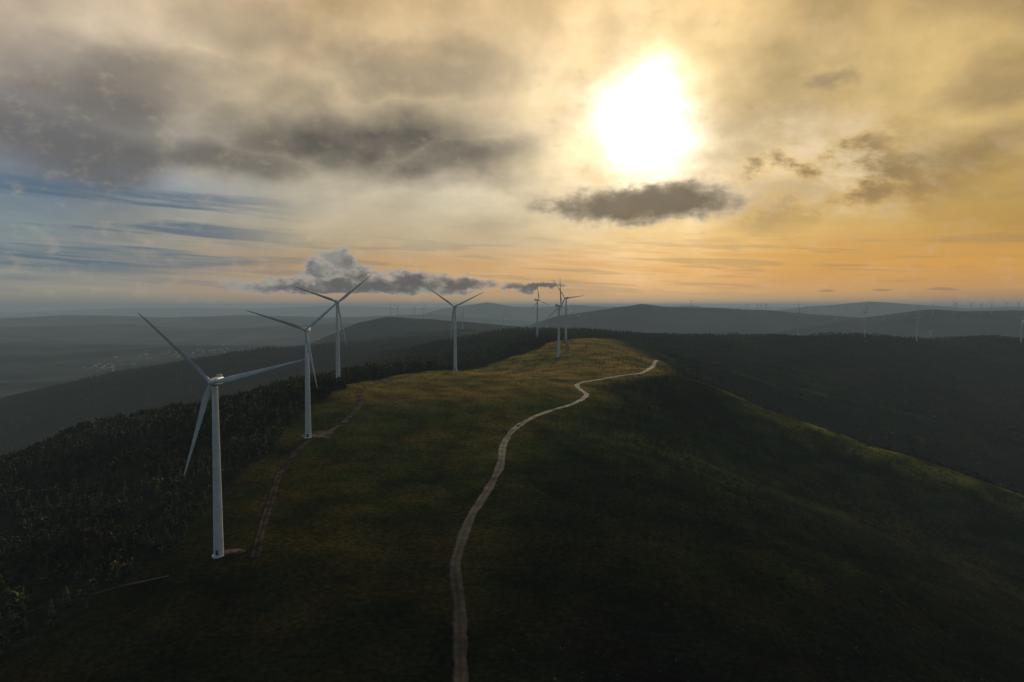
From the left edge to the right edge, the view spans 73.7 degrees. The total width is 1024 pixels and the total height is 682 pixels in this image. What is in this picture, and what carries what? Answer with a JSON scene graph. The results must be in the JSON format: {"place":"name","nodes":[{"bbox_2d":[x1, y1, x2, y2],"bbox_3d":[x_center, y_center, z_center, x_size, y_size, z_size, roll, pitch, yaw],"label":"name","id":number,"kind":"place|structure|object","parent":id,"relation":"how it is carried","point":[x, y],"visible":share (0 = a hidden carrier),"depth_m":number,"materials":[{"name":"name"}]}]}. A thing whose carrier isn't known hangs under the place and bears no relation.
{"place":"outdoors","nodes":[
{"label":"outdoors","id":0,"kind":"place"},
{"bbox_2d":[250,341,569,557],"bbox_3d":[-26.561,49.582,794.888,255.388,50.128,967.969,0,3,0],"label":"dirt track","id":1,"kind":"structure","parent":0,"point":[256,548],"depth_m":425.64,"materials":[{"name":"brown soil"}]},
{"bbox_2d":[0,302,1023,681],"bbox_3d":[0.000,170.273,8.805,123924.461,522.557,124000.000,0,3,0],"label":"hills terrain","id":2,"kind":"structure","parent":0,"point":[344,576],"depth_m":425.53,"materials":[{"name":"green plant"}]},
{"bbox_2d":[2,575,168,617],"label":"dirt track","id":3,"kind":"structure","parent":2,"relation":"on","point":[134,583],"depth_m":298.21,"materials":[{"name":"brown soil"}]},
{"bbox_2d":[83,326,254,370],"bbox_3d":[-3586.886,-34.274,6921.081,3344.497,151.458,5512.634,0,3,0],"label":"distant village","id":4,"kind":"object","parent":2,"relation":"on","point":[150,357],"visible":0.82,"depth_m":4815.98,"materials":[{"name":"white"}]},
{"bbox_2d":[137,312,304,558],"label":"wind turbine","id":5,"kind":"object","parent":2,"relation":"on","point":[218,542],"visible":0.98,"depth_m":312.22,"materials":[{"name":"paint"}]},
{"bbox_2d":[0,360,460,653],"bbox_3d":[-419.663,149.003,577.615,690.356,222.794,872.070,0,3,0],"label":"pine forest","id":6,"kind":"object","parent":2,"relation":"on","point":[16,467],"visible":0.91,"depth_m":476.59,"materials":[{"name":"green plant"}]},
{"bbox_2d":[224,549,245,554],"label":"gravel pad","id":7,"kind":"object","parent":2,"relation":"on","point":[232,551],"visible":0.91,"depth_m":318.80,"materials":[{"name":"beige gravel"}]},
{"bbox_2d":[296,430,334,439],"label":"gravel pad","id":8,"kind":"object","parent":2,"relation":"on","point":[319,434],"visible":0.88,"depth_m":514.26,"materials":[{"name":"gravel"}]},
{"bbox_2d":[246,291,349,438],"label":"wind turbine","id":9,"kind":"object","parent":8,"relation":"on","point":[306,329],"visible":0.96,"depth_m":505.06,"materials":[{"name":"paint"}]},
{"bbox_2d":[0,326,663,455],"bbox_3d":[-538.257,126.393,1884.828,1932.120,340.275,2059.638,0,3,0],"label":"pine forest","id":10,"kind":"object","parent":2,"relation":"on","point":[547,334],"visible":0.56,"depth_m":2033.04,"materials":[{"name":"green plant"}]},
{"bbox_2d":[296,275,370,377],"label":"wind turbine","id":11,"kind":"object","parent":2,"relation":"on","point":[338,313],"visible":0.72,"depth_m":687.07,"materials":[{"name":"paint"}]},
{"bbox_2d":[427,287,482,369],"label":"wind turbine","id":12,"kind":"object","parent":2,"relation":"on","point":[455,336],"visible":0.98,"depth_m":868.49,"materials":[{"name":"paint"}]},
{"bbox_2d":[531,285,545,336],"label":"wind turbine","id":13,"kind":"object","parent":2,"relation":"on","point":[537,300],"visible":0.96,"depth_m":1562.81,"materials":[{"name":"paint"}]},
{"bbox_2d":[553,356,568,358],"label":"gravel pad","id":14,"kind":"object","parent":2,"relation":"on","point":[561,357],"visible":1,"depth_m":1064.93,"materials":[{"name":"gravel"}]},
{"bbox_2d":[544,285,577,356],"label":"wind turbine","id":15,"kind":"object","parent":14,"relation":"on","point":[558,347],"visible":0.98,"depth_m":1068.82,"materials":[{"name":"paint"}]},
{"bbox_2d":[553,280,584,339],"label":"wind turbine","id":16,"kind":"object","parent":2,"relation":"on","point":[565,298],"visible":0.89,"depth_m":1287.91,"materials":[{"name":"paint"}]},
{"bbox_2d":[392,340,761,485],"bbox_3d":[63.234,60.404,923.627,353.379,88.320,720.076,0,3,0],"label":"scrub","id":17,"kind":"object","parent":2,"relation":"on","point":[575,379],"visible":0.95,"depth_m":949.77,"materials":[{"name":"green plant"}]},
{"bbox_2d":[796,303,799,335],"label":"wind turbine","id":18,"kind":"object","parent":2,"relation":"on","point":[798,320],"visible":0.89,"depth_m":2198.29,"materials":[{"name":"paint"}]},
{"bbox_2d":[625,331,1023,495],"bbox_3d":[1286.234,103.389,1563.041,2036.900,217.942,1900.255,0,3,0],"label":"woodland","id":19,"kind":"object","parent":2,"relation":"on","point":[724,358],"visible":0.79,"depth_m":1526.83,"materials":[{"name":"green plant"}]},
{"bbox_2d":[863,301,867,336],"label":"wind turbine","id":20,"kind":"object","parent":2,"relation":"on","point":[865,323],"visible":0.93,"depth_m":2198.94,"materials":[{"name":"paint"}]},
{"bbox_2d":[915,311,923,341],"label":"wind turbine","id":21,"kind":"object","parent":2,"relation":"on","point":[917,328],"visible":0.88,"depth_m":2239.99,"materials":[{"name":"paint"}]},
{"bbox_2d":[1019,315,1023,342],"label":"wind turbine","id":22,"kind":"object","parent":2,"relation":"on","point":[1021,329],"visible":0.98,"depth_m":2209.84,"materials":[{"name":"paint"}]},
{"bbox_2d":[0,0,1023,310],"label":"sky","id":23,"kind":"structure","parent":0,"point":[154,153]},
{"bbox_2d":[448,360,665,681],"bbox_3d":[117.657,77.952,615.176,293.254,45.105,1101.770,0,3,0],"label":"gravel road","id":24,"kind":"structure","parent":0,"point":[459,621],"depth_m":309.72,"materials":[{"name":"grey gravel"}]}
]}

